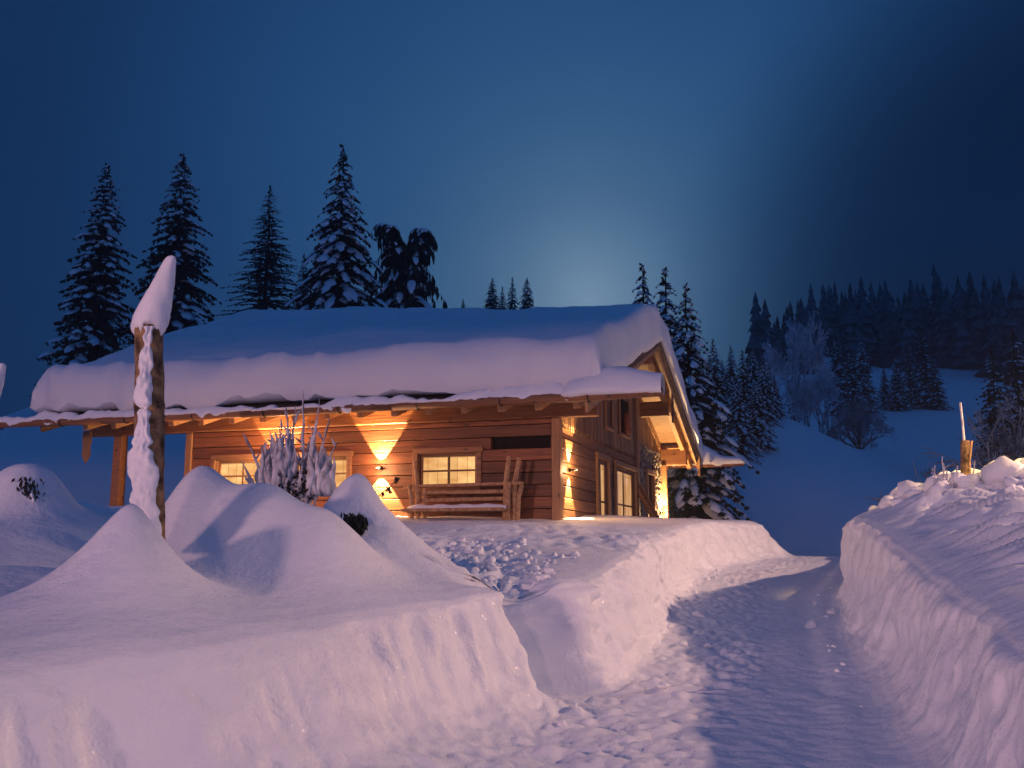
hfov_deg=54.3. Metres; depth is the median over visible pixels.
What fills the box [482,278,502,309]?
spruce tree
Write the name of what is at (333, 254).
spruce tree
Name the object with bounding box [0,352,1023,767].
ground
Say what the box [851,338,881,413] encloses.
spruce tree
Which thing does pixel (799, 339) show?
frosted tree
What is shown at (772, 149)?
sky
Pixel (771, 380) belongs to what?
spruce tree
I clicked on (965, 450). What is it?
marker stake
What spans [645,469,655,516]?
plank door
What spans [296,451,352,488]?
window
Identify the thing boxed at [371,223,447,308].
weeping spruce
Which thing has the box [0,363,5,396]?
snowy pole
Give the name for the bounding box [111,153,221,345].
spruce tree
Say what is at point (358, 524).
buried bush
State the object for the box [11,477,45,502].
buried bush
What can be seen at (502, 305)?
spruce tree
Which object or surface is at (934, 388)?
spruce tree
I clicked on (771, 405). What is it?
spruce tree
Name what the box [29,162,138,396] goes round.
spruce tree
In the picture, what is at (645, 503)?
leaning plank
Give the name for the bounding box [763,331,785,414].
spruce tree
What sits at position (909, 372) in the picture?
spruce tree
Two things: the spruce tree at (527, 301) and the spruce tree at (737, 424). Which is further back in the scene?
the spruce tree at (527, 301)
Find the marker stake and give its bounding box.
[959,402,972,474]
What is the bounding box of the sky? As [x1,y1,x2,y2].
[0,0,1023,416]
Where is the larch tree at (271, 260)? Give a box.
[214,185,298,316]
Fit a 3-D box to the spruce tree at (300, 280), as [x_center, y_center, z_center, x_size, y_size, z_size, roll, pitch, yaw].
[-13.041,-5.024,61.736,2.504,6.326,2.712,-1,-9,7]
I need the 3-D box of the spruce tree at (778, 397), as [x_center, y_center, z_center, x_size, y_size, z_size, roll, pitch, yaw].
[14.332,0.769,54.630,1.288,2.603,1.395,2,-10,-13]
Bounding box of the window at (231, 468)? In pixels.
[210,454,260,483]
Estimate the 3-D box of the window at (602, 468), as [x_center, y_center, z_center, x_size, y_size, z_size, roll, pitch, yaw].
[1.995,2.693,22.484,0.240,2.223,1.319,-3,-10,18]
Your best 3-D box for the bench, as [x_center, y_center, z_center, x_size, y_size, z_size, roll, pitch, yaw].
[-0.984,2.231,18.762,2.401,1.726,0.570,-3,-10,18]
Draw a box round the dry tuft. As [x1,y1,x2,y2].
[931,456,974,488]
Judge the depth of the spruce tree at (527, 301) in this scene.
75.00 m
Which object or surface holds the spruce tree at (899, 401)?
on the ground
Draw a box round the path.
[479,556,896,767]
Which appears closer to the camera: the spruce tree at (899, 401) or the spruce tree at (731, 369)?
the spruce tree at (731, 369)
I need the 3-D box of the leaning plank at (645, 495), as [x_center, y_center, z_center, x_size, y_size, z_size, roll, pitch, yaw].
[3.829,3.501,26.532,0.130,1.572,1.372,-9,-13,44]
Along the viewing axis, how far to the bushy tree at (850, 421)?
70.06 m
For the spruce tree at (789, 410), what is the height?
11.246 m
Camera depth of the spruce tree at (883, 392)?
133.53 m
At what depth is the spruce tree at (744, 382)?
51.59 m
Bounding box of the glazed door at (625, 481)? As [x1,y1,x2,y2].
[613,460,637,515]
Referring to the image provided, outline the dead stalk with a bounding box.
[379,477,399,496]
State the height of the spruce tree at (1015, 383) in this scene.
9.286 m
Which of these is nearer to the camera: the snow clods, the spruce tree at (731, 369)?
the snow clods
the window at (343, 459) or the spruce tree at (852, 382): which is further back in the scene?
the spruce tree at (852, 382)
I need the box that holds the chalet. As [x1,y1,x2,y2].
[0,303,744,519]
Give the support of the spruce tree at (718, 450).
on the ground
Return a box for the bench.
[401,456,523,519]
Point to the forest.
(961, 330)
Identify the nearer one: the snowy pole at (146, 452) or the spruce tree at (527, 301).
the snowy pole at (146, 452)
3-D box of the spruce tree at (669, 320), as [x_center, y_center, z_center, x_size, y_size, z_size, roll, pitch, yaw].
[6.008,0.799,38.266,6.345,11.062,4.769,-7,-12,36]
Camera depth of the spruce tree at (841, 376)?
126.69 m
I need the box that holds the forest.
[744,263,1023,381]
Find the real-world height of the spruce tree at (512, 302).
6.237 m
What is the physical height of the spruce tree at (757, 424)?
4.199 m
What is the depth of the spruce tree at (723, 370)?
58.91 m
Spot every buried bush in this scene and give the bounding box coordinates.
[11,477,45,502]
[340,512,367,535]
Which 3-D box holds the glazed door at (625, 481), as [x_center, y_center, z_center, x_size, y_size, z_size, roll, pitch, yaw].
[2.783,3.244,24.842,0.240,2.506,2.589,-3,-10,18]
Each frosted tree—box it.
[760,308,829,422]
[782,377,821,426]
[792,363,843,435]
[865,379,1023,505]
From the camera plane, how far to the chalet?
20.10 m
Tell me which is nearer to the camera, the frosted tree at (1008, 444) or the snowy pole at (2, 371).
the snowy pole at (2, 371)
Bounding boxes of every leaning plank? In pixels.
[637,492,654,516]
[638,485,659,517]
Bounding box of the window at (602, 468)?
[594,452,611,514]
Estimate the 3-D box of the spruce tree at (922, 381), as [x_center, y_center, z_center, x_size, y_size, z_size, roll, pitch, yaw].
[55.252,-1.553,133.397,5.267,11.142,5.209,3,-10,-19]
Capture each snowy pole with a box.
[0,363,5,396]
[127,255,175,540]
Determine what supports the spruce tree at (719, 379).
on the ground
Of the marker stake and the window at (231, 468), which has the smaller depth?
the marker stake
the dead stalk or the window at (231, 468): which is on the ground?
the dead stalk
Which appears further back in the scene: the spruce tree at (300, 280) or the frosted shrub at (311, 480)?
the spruce tree at (300, 280)
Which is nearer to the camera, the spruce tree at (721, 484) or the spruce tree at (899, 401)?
the spruce tree at (721, 484)
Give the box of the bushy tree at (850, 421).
[822,388,899,449]
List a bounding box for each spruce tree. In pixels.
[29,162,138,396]
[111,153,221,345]
[281,144,388,309]
[289,254,311,309]
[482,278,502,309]
[499,286,506,309]
[505,277,519,309]
[517,278,534,308]
[632,263,655,304]
[653,267,728,519]
[667,283,759,520]
[697,370,731,455]
[703,339,735,431]
[717,360,728,392]
[719,345,748,409]
[723,376,763,464]
[727,350,773,426]
[741,373,778,452]
[744,347,763,399]
[753,356,785,427]
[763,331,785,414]
[768,365,782,407]
[770,375,786,418]
[780,316,810,426]
[825,334,847,415]
[834,348,870,418]
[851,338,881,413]
[876,364,892,409]
[885,355,913,410]
[899,342,920,407]
[908,331,950,408]
[924,355,952,410]
[972,346,1015,467]
[985,329,1023,455]
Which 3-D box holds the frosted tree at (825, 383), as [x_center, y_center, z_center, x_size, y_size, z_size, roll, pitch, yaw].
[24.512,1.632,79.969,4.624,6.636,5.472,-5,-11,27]
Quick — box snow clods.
[421,456,1023,725]
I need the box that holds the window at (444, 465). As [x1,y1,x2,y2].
[412,446,482,490]
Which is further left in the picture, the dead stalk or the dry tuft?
the dead stalk
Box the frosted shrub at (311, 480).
[241,390,336,505]
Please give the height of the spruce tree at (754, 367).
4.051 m
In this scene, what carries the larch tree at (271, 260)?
on the ground
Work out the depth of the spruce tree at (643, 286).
42.18 m
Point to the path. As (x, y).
(761, 683)
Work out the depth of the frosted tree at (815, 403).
70.10 m
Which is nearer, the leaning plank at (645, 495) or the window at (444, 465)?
the window at (444, 465)
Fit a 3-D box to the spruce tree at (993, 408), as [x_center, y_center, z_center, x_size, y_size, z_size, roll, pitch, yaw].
[25.129,2.064,52.476,3.698,8.269,3.739,7,-12,-38]

